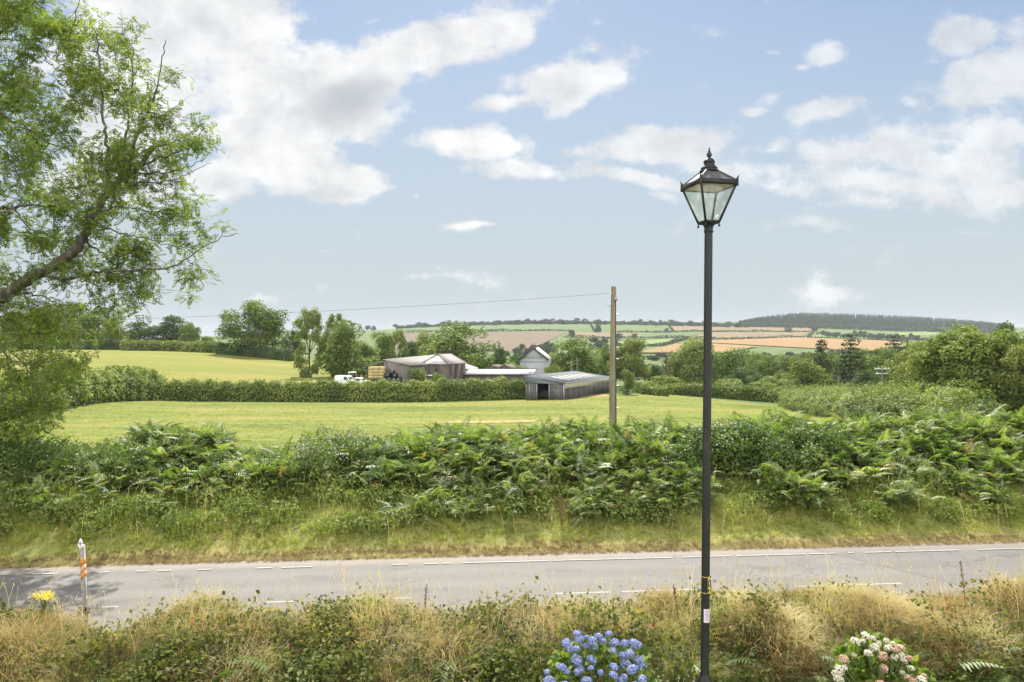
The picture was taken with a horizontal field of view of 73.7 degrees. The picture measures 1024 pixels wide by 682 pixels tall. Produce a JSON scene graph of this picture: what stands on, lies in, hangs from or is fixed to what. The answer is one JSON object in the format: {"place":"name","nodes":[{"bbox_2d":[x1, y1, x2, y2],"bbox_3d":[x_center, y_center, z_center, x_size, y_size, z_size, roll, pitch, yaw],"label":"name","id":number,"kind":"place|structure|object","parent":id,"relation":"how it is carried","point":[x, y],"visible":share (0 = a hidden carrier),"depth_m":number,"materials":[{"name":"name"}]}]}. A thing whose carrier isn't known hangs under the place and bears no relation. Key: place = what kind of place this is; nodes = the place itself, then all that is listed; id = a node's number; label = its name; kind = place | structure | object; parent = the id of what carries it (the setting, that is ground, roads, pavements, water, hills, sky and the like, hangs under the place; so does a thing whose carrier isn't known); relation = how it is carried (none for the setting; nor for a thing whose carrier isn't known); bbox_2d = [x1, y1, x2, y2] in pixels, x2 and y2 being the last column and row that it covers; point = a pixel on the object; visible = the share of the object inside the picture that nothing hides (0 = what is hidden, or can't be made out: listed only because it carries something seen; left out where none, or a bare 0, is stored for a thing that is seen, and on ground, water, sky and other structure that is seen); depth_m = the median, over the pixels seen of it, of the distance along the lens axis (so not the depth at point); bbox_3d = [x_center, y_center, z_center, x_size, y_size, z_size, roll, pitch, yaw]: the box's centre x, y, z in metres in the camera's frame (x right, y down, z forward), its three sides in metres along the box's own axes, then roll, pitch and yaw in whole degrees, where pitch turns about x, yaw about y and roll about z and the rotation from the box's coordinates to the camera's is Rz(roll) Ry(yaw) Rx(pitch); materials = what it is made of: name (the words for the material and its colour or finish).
{"place":"outdoors","nodes":[
{"label":"outdoors","id":0,"kind":"place"},
{"bbox_2d":[391,331,567,351],"bbox_3d":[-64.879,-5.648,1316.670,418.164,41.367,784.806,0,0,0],"label":"crop field","id":1,"kind":"structure","parent":0,"point":[509,341],"depth_m":1332.78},
{"bbox_2d":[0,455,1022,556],"bbox_3d":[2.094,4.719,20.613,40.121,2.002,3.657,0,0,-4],"label":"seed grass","id":2,"kind":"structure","parent":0,"point":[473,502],"depth_m":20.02,"materials":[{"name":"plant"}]},
{"bbox_2d":[0,322,1023,681],"bbox_3d":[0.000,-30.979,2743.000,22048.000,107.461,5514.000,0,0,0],"label":"ground","id":3,"kind":"structure","parent":0,"point":[200,366],"depth_m":47.80,"materials":[{"name":"plant"}]},
{"bbox_2d":[32,590,55,614],"bbox_3d":[-7.044,4.062,10.295,0.403,0.600,0.352,0,0,0],"label":"ragwort","id":4,"kind":"object","parent":3,"relation":"on","point":[47,595],"visible":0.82,"depth_m":10.27,"materials":[{"name":"yellow plant"}]},
{"bbox_2d":[1,338,121,349],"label":"hedge","id":5,"kind":"object","parent":3,"relation":"on","point":[111,345],"visible":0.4,"depth_m":243.27,"materials":[{"name":"green plant"}]},
{"bbox_2d":[29,301,102,342],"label":"broadleaf tree","id":6,"kind":"object","parent":3,"relation":"on","point":[77,314],"visible":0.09,"depth_m":267.16,"materials":[{"name":"green plant"}]},
{"bbox_2d":[78,539,89,625],"bbox_3d":[-7.522,4.663,12.041,0.195,2.368,0.085,-3,0,8],"label":"marker post","id":7,"kind":"object","parent":3,"relation":"on","point":[81,544],"visible":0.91,"depth_m":12.03,"materials":[{"name":"white paint"}]},
{"bbox_2d":[0,363,168,418],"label":"hedge","id":8,"kind":"object","parent":3,"relation":"on","point":[117,384],"visible":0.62,"depth_m":98.20,"materials":[{"name":"green plant"}]},
{"bbox_2d":[73,306,120,342],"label":"broadleaf tree","id":9,"kind":"object","parent":3,"relation":"on","point":[85,325],"visible":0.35,"depth_m":258.79,"materials":[{"name":"green plant"}]},
{"bbox_2d":[0,433,202,493],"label":"bramble thicket","id":10,"kind":"object","parent":3,"relation":"on","point":[97,453],"visible":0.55,"depth_m":21.55,"materials":[{"name":"plant"}]},
{"bbox_2d":[98,322,132,342],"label":"broadleaf tree","id":11,"kind":"object","parent":3,"relation":"on","point":[109,333],"visible":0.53,"depth_m":248.01,"materials":[{"name":"green plant"}]},
{"bbox_2d":[0,0,237,446],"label":"ash tree","id":12,"kind":"object","parent":3,"relation":"on","point":[15,88],"visible":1,"depth_m":22.50,"materials":[{"name":"green plant"}]},
{"bbox_2d":[123,320,161,343],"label":"broadleaf tree","id":13,"kind":"object","parent":3,"relation":"on","point":[139,334],"visible":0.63,"depth_m":254.04,"materials":[{"name":"green plant"}]},
{"bbox_2d":[118,338,219,352],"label":"hedge","id":14,"kind":"object","parent":3,"relation":"on","point":[180,346],"visible":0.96,"depth_m":238.95,"materials":[{"name":"green plant"}]},
{"bbox_2d":[144,314,196,343],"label":"broadleaf tree","id":15,"kind":"object","parent":3,"relation":"on","point":[164,327],"visible":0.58,"depth_m":257.05,"materials":[{"name":"green plant"}]},
{"bbox_2d":[177,321,201,342],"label":"broadleaf tree","id":16,"kind":"object","parent":3,"relation":"on","point":[193,335],"visible":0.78,"depth_m":249.52,"materials":[{"name":"green plant"}]},
{"bbox_2d":[213,299,289,352],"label":"broadleaf tree","id":17,"kind":"object","parent":3,"relation":"on","point":[264,324],"visible":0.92,"depth_m":234.10,"materials":[{"name":"green plant"}]},
{"bbox_2d":[214,342,294,360],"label":"hedge","id":18,"kind":"object","parent":3,"relation":"on","point":[284,354],"visible":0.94,"depth_m":227.94,"materials":[{"name":"green plant"}]},
{"bbox_2d":[279,329,299,352],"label":"broadleaf tree","id":19,"kind":"object","parent":3,"relation":"on","point":[289,343],"visible":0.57,"depth_m":261.33,"materials":[{"name":"green plant"}]},
{"bbox_2d":[292,306,326,377],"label":"broadleaf tree","id":20,"kind":"object","parent":3,"relation":"on","point":[312,321],"visible":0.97,"depth_m":164.79,"materials":[{"name":"green plant"}]},
{"bbox_2d":[286,422,381,486],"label":"flowering weeds","id":21,"kind":"object","parent":3,"relation":"on","point":[324,453],"visible":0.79,"depth_m":22.09,"materials":[{"name":"plant"}]},
{"bbox_2d":[322,313,352,376],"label":"broadleaf tree","id":22,"kind":"object","parent":3,"relation":"on","point":[332,322],"visible":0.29,"depth_m":171.31,"materials":[{"name":"green plant"}]},
{"bbox_2d":[155,375,524,401],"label":"hedge","id":23,"kind":"object","parent":3,"relation":"on","point":[256,390],"visible":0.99,"depth_m":127.42,"materials":[{"name":"green plant"}]},
{"bbox_2d":[312,319,382,378],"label":"broadleaf tree","id":24,"kind":"object","parent":3,"relation":"on","point":[344,340],"visible":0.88,"depth_m":160.60,"materials":[{"name":"green plant"}]},
{"bbox_2d":[339,340,380,376],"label":"broadleaf tree","id":25,"kind":"object","parent":3,"relation":"on","point":[367,350],"visible":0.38,"depth_m":174.64,"materials":[{"name":"green plant"}]},
{"bbox_2d":[369,331,395,360],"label":"broadleaf tree","id":26,"kind":"object","parent":3,"relation":"on","point":[384,341],"visible":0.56,"depth_m":191.25,"materials":[{"name":"green plant"}]},
{"bbox_2d":[389,329,408,357],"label":"broadleaf tree","id":27,"kind":"object","parent":3,"relation":"on","point":[400,337],"visible":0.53,"depth_m":199.81,"materials":[{"name":"green plant"}]},
{"bbox_2d":[382,354,435,385],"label":"boarded barn","id":28,"kind":"structure","parent":3,"relation":"on","point":[402,366],"depth_m":138.29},
{"bbox_2d":[399,341,423,357],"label":"broadleaf tree","id":29,"kind":"object","parent":3,"relation":"on","point":[413,351],"visible":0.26,"depth_m":204.59,"materials":[{"name":"green plant"}]},
{"bbox_2d":[5,396,825,451],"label":"pasture grass","id":30,"kind":"structure","parent":3,"relation":"on","point":[619,410],"depth_m":71.67,"materials":[{"name":"plant"}]},
{"bbox_2d":[408,367,429,386],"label":"bush","id":31,"kind":"object","parent":3,"relation":"on","point":[419,375],"visible":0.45,"depth_m":135.69,"materials":[{"name":"green plant"}]},
{"bbox_2d":[413,329,436,354],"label":"broadleaf tree","id":32,"kind":"object","parent":3,"relation":"on","point":[419,343],"visible":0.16,"depth_m":213.24,"materials":[{"name":"green plant"}]},
{"bbox_2d":[422,353,466,379],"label":"stone barn","id":33,"kind":"structure","parent":3,"relation":"on","point":[450,366],"depth_m":141.99,"materials":[{"name":"stone"}]},
{"bbox_2d":[417,320,503,368],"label":"broadleaf tree","id":34,"kind":"object","parent":3,"relation":"on","point":[450,342],"visible":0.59,"depth_m":197.01,"materials":[{"name":"green plant"}]},
{"bbox_2d":[392,328,568,332],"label":"field hedge","id":35,"kind":"object","parent":3,"relation":"on","point":[408,331],"visible":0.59,"depth_m":1595.54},
{"bbox_2d":[429,419,536,423],"bbox_3d":[-2.314,6.888,58.468,10.013,0.211,3.662,0,0,-9],"label":"bare strip","id":36,"kind":"object","parent":3,"relation":"on","point":[490,421],"visible":0.83,"depth_m":58.42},
{"bbox_2d":[490,347,506,364],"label":"broadleaf tree","id":37,"kind":"object","parent":3,"relation":"on","point":[501,361],"visible":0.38,"depth_m":204.33,"materials":[{"name":"green plant"}]},
{"bbox_2d":[464,369,536,384],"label":"shed","id":38,"kind":"structure","parent":3,"relation":"on","point":[496,373],"depth_m":145.37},
{"bbox_2d":[0,402,1023,527],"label":"bracken","id":39,"kind":"object","parent":3,"relation":"on","point":[484,451],"visible":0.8,"depth_m":22.31,"materials":[{"name":"plant"}]},
{"bbox_2d":[0,563,1023,681],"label":"dry grass","id":40,"kind":"structure","parent":3,"relation":"on","point":[869,609],"depth_m":9.81,"materials":[{"name":"plant"}]},
{"bbox_2d":[0,569,1023,681],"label":"bramble hedge","id":41,"kind":"object","parent":3,"relation":"on","point":[294,669],"visible":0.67,"depth_m":9.49,"materials":[{"name":"plant"}]},
{"bbox_2d":[0,472,1023,563],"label":"verge grass","id":42,"kind":"structure","parent":3,"relation":"on","point":[199,535],"depth_m":19.89,"materials":[{"name":"plant"}]},
{"bbox_2d":[0,466,1023,540],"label":"verge weeds","id":43,"kind":"object","parent":3,"relation":"on","point":[459,499],"visible":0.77,"depth_m":20.03,"materials":[{"name":"green plant"}]},
{"bbox_2d":[0,410,1023,508],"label":"bank weeds","id":44,"kind":"object","parent":3,"relation":"on","point":[320,480],"visible":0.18,"depth_m":21.71,"materials":[{"name":"green plant"}]},
{"bbox_2d":[0,533,1023,567],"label":"verge edge grass","id":45,"kind":"structure","parent":3,"relation":"on","point":[609,550],"depth_m":18.61,"materials":[{"name":"plant"}]},
{"bbox_2d":[518,343,551,374],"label":"farmhouse","id":46,"kind":"object","parent":3,"relation":"on","point":[537,358],"visible":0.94,"depth_m":185.02,"materials":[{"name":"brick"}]},
{"bbox_2d":[524,371,609,399],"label":"cattle shed","id":47,"kind":"structure","parent":3,"relation":"on","point":[564,385],"depth_m":130.54,"materials":[{"name":"metal"}]},
{"bbox_2d":[545,336,603,374],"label":"broadleaf tree","id":48,"kind":"object","parent":3,"relation":"on","point":[585,362],"visible":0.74,"depth_m":192.66,"materials":[{"name":"green plant"}]},
{"bbox_2d":[543,630,662,681],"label":"hydrangea","id":49,"kind":"object","parent":3,"relation":"on","point":[593,663],"visible":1,"depth_m":7.92,"materials":[{"name":"blue plant"}]},
{"bbox_2d":[191,641,1021,681],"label":"hedge fern","id":50,"kind":"object","parent":3,"relation":"on","point":[452,664],"visible":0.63,"depth_m":9.07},
{"bbox_2d":[594,344,620,376],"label":"broadleaf tree","id":51,"kind":"object","parent":3,"relation":"on","point":[605,353],"visible":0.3,"depth_m":213.47,"materials":[{"name":"green plant"}]},
{"bbox_2d":[607,286,618,428],"bbox_3d":[3.849,1.337,25.969,0.381,6.821,0.316,0,0,39],"label":"telegraph pole","id":52,"kind":"object","parent":3,"relation":"on","point":[613,408],"visible":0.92,"depth_m":25.91,"materials":[{"name":"brown wood"}]},
{"bbox_2d":[56,293,608,321],"bbox_3d":[-11.088,-1.159,24.990,29.641,1.314,0.008,0,0,-4],"label":"overhead wire","id":53,"kind":"object","parent":52,"relation":"attached to","point":[351,309],"visible":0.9,"depth_m":25.33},
{"bbox_2d":[563,334,688,338],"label":"field hedge","id":54,"kind":"object","parent":3,"relation":"on","point":[665,336],"visible":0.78,"depth_m":1439.65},
{"bbox_2d":[616,368,637,394],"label":"broadleaf tree","id":55,"kind":"object","parent":3,"relation":"on","point":[629,380],"visible":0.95,"depth_m":135.56,"materials":[{"name":"green plant"}]},
{"bbox_2d":[605,336,651,380],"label":"broadleaf tree","id":56,"kind":"object","parent":3,"relation":"on","point":[625,351],"visible":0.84,"depth_m":203.44,"materials":[{"name":"green plant"}]},
{"bbox_2d":[639,384,654,394],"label":"hedge","id":57,"kind":"object","parent":3,"relation":"on","point":[646,390],"visible":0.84,"depth_m":138.74,"materials":[{"name":"green plant"}]},
{"bbox_2d":[395,319,899,376],"bbox_3d":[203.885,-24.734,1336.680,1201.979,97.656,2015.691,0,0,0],"label":"distant woods","id":58,"kind":"object","parent":3,"relation":"on","point":[548,349],"visible":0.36,"depth_m":2141.47,"materials":[{"name":"plant"}]},
{"bbox_2d":[616,336,687,346],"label":"crop field","id":59,"kind":"structure","parent":3,"relation":"on","point":[673,341],"depth_m":1235.64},
{"bbox_2d":[647,364,665,382],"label":"broadleaf tree","id":60,"kind":"object","parent":3,"relation":"on","point":[654,371],"visible":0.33,"depth_m":213.04,"materials":[{"name":"green plant"}]},
{"bbox_2d":[650,384,670,395],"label":"hedge","id":61,"kind":"object","parent":3,"relation":"on","point":[663,390],"visible":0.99,"depth_m":134.75,"materials":[{"name":"green plant"}]},
{"bbox_2d":[647,375,677,388],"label":"bush","id":62,"kind":"object","parent":3,"relation":"on","point":[662,378],"visible":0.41,"depth_m":148.38,"materials":[{"name":"green plant"}]},
{"bbox_2d":[667,335,717,384],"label":"broadleaf tree","id":63,"kind":"object","parent":3,"relation":"on","point":[694,349],"visible":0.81,"depth_m":182.50,"materials":[{"name":"green plant"}]},
{"bbox_2d":[680,147,738,681],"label":"street lamp","id":64,"kind":"object","parent":3,"relation":"on","point":[709,177],"visible":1,"depth_m":7.46,"materials":[{"name":"black metal"}]},
{"bbox_2d":[617,329,809,332],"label":"field hedge","id":65,"kind":"object","parent":3,"relation":"on","point":[691,330],"visible":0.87,"depth_m":1810.59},
{"bbox_2d":[663,382,785,402],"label":"hedge","id":66,"kind":"object","parent":3,"relation":"on","point":[756,393],"visible":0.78,"depth_m":134.86,"materials":[{"name":"green plant"}]},
{"bbox_2d":[715,378,742,387],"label":"bush","id":67,"kind":"object","parent":3,"relation":"on","point":[729,381],"visible":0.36,"depth_m":149.75,"materials":[{"name":"green plant"}]},
{"bbox_2d":[711,347,758,384],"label":"broadleaf tree","id":68,"kind":"object","parent":3,"relation":"on","point":[725,360],"visible":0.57,"depth_m":176.66,"materials":[{"name":"green plant"}]},
{"bbox_2d":[721,367,764,386],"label":"broadleaf tree","id":69,"kind":"object","parent":3,"relation":"on","point":[741,374],"visible":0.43,"depth_m":164.10,"materials":[{"name":"green plant"}]},
{"bbox_2d":[745,352,764,376],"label":"broadleaf tree","id":70,"kind":"object","parent":3,"relation":"on","point":[750,362],"visible":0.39,"depth_m":272.11,"materials":[{"name":"green plant"}]},
{"bbox_2d":[660,415,865,482],"bbox_3d":[8.658,3.628,23.405,7.706,2.152,2.594,0,0,-5],"label":"hedge thicket","id":71,"kind":"object","parent":3,"relation":"on","point":[732,438],"visible":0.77,"depth_m":23.01,"materials":[{"name":"plant"}]},
{"bbox_2d":[753,353,780,382],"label":"broadleaf tree","id":72,"kind":"object","parent":3,"relation":"on","point":[767,370],"visible":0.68,"depth_m":248.39,"materials":[{"name":"green plant"}]},
{"bbox_2d":[758,375,793,390],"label":"bush","id":73,"kind":"object","parent":3,"relation":"on","point":[782,382],"visible":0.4,"depth_m":149.72,"materials":[{"name":"green plant"}]},
{"bbox_2d":[771,354,797,375],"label":"broadleaf tree","id":74,"kind":"object","parent":3,"relation":"on","point":[783,364],"visible":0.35,"depth_m":279.54,"materials":[{"name":"green plant"}]},
{"bbox_2d":[686,335,906,341],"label":"field hedge","id":75,"kind":"object","parent":3,"relation":"on","point":[785,336],"visible":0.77,"depth_m":1475.98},
{"bbox_2d":[772,358,833,389],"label":"broadleaf tree","id":76,"kind":"object","parent":3,"relation":"on","point":[802,369],"visible":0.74,"depth_m":150.41,"materials":[{"name":"green plant"}]},
{"bbox_2d":[807,338,843,389],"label":"conifer","id":77,"kind":"object","parent":3,"relation":"on","point":[821,349],"visible":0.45,"depth_m":171.22,"materials":[{"name":"green plant"}]},
{"bbox_2d":[742,325,924,331],"bbox_3d":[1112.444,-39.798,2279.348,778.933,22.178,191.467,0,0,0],"label":"field hedge","id":78,"kind":"object","parent":3,"relation":"on","point":[834,328],"visible":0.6,"depth_m":2232.35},
{"bbox_2d":[832,334,867,387],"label":"conifer","id":79,"kind":"object","parent":3,"relation":"on","point":[842,371],"visible":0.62,"depth_m":177.46,"materials":[{"name":"green plant"}]},
{"bbox_2d":[844,348,872,379],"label":"broadleaf tree","id":80,"kind":"object","parent":3,"relation":"on","point":[862,358],"visible":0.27,"depth_m":247.16,"materials":[{"name":"green plant"}]},
{"bbox_2d":[850,370,887,394],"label":"broadleaf tree","id":81,"kind":"object","parent":3,"relation":"on","point":[862,379],"visible":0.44,"depth_m":159.74,"materials":[{"name":"green plant"}]},
{"bbox_2d":[739,312,1014,333],"bbox_3d":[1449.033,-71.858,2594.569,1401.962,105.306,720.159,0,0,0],"label":"plantation woods","id":82,"kind":"object","parent":3,"relation":"on","point":[859,321],"visible":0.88,"depth_m":2416.56,"materials":[{"name":"green plant"}]},
{"bbox_2d":[863,346,904,383],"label":"broadleaf tree","id":83,"kind":"object","parent":3,"relation":"on","point":[878,360],"visible":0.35,"depth_m":183.93,"materials":[{"name":"green plant"}]},
{"bbox_2d":[831,627,936,681],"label":"hydrangea","id":84,"kind":"object","parent":3,"relation":"on","point":[895,659],"visible":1,"depth_m":7.93,"materials":[{"name":"white plant"}]},
{"bbox_2d":[868,334,906,384],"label":"conifer","id":85,"kind":"object","parent":3,"relation":"on","point":[893,337],"visible":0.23,"depth_m":214.52,"materials":[{"name":"green plant"}]},
{"bbox_2d":[774,379,1011,418],"bbox_3d":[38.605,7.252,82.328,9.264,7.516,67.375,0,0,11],"label":"hedge","id":86,"kind":"object","parent":3,"relation":"on","point":[826,402],"visible":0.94,"depth_m":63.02,"materials":[{"name":"green plant"}]},
{"bbox_2d":[886,353,929,388],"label":"broadleaf tree","id":87,"kind":"object","parent":3,"relation":"on","point":[906,367],"visible":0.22,"depth_m":120.13,"materials":[{"name":"green plant"}]},
{"bbox_2d":[883,339,940,388],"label":"broadleaf tree","id":88,"kind":"object","parent":3,"relation":"on","point":[916,347],"visible":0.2,"depth_m":150.89,"materials":[{"name":"green plant"}]},
{"bbox_2d":[904,324,1023,413],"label":"broadleaf tree","id":89,"kind":"object","parent":3,"relation":"on","point":[960,355],"visible":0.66,"depth_m":81.45,"materials":[{"name":"green plant"}]},
{"bbox_2d":[980,344,1023,415],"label":"broadleaf tree","id":90,"kind":"object","parent":3,"relation":"on","point":[1014,361],"visible":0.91,"depth_m":76.94,"materials":[{"name":"green plant"}]},
{"bbox_2d":[990,320,1023,356],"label":"broadleaf tree","id":91,"kind":"object","parent":3,"relation":"on","point":[1004,325],"visible":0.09,"depth_m":189.54,"materials":[{"name":"green plant"}]},
{"bbox_2d":[0,541,1023,635],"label":"road","id":92,"kind":"structure","parent":0,"point":[65,583],"depth_m":16.82,"materials":[{"name":"asphalt"}]},
{"bbox_2d":[0,548,1023,610],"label":"road marking","id":93,"kind":"object","parent":92,"relation":"on","point":[573,559],"visible":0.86,"depth_m":17.77,"materials":[{"name":"paint"}]},
{"bbox_2d":[0,542,1023,659],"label":"seed stalk grass","id":94,"kind":"structure","parent":0,"point":[524,619],"depth_m":10.38,"materials":[{"name":"plant"}]},
{"bbox_2d":[0,615,1023,681],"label":"lush grass","id":95,"kind":"structure","parent":0,"point":[729,677],"depth_m":9.24,"materials":[{"name":"plant"}]},
{"bbox_2d":[0,0,1023,337],"label":"sky","id":96,"kind":"structure","parent":0,"point":[380,155],"materials":[{"name":"blue"}]},
{"bbox_2d":[473,325,592,330],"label":"crop field","id":97,"kind":"structure","parent":0,"point":[574,327],"depth_m":1877.88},
{"bbox_2d":[567,332,640,336],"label":"crop field","id":98,"kind":"structure","parent":0,"point":[600,334],"depth_m":1556.58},
{"bbox_2d":[593,326,667,331],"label":"crop field","id":99,"kind":"structure","parent":0,"point":[637,328],"depth_m":1932.77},
{"bbox_2d":[619,332,703,339],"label":"crop field","id":100,"kind":"structure","parent":0,"point":[645,335],"depth_m":1617.82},
{"bbox_2d":[641,342,755,351],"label":"crop field","id":101,"kind":"structure","parent":0,"point":[716,348],"depth_m":1119.44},
{"bbox_2d":[670,326,811,331],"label":"crop field","id":102,"kind":"structure","parent":0,"point":[680,328],"depth_m":2058.35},
{"bbox_2d":[689,332,809,338],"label":"crop field","id":103,"kind":"structure","parent":0,"point":[738,334],"depth_m":1693.48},
{"bbox_2d":[692,337,900,350],"bbox_3d":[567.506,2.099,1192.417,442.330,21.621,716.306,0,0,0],"label":"crop field","id":104,"kind":"structure","parent":0,"point":[832,343],"depth_m":1305.98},
{"bbox_2d":[825,330,899,335],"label":"crop field","id":105,"kind":"structure","parent":0,"point":[850,332],"depth_m":2031.93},
{"bbox_2d":[894,331,937,334],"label":"crop field","id":106,"kind":"structure","parent":0,"point":[919,333],"depth_m":2084.18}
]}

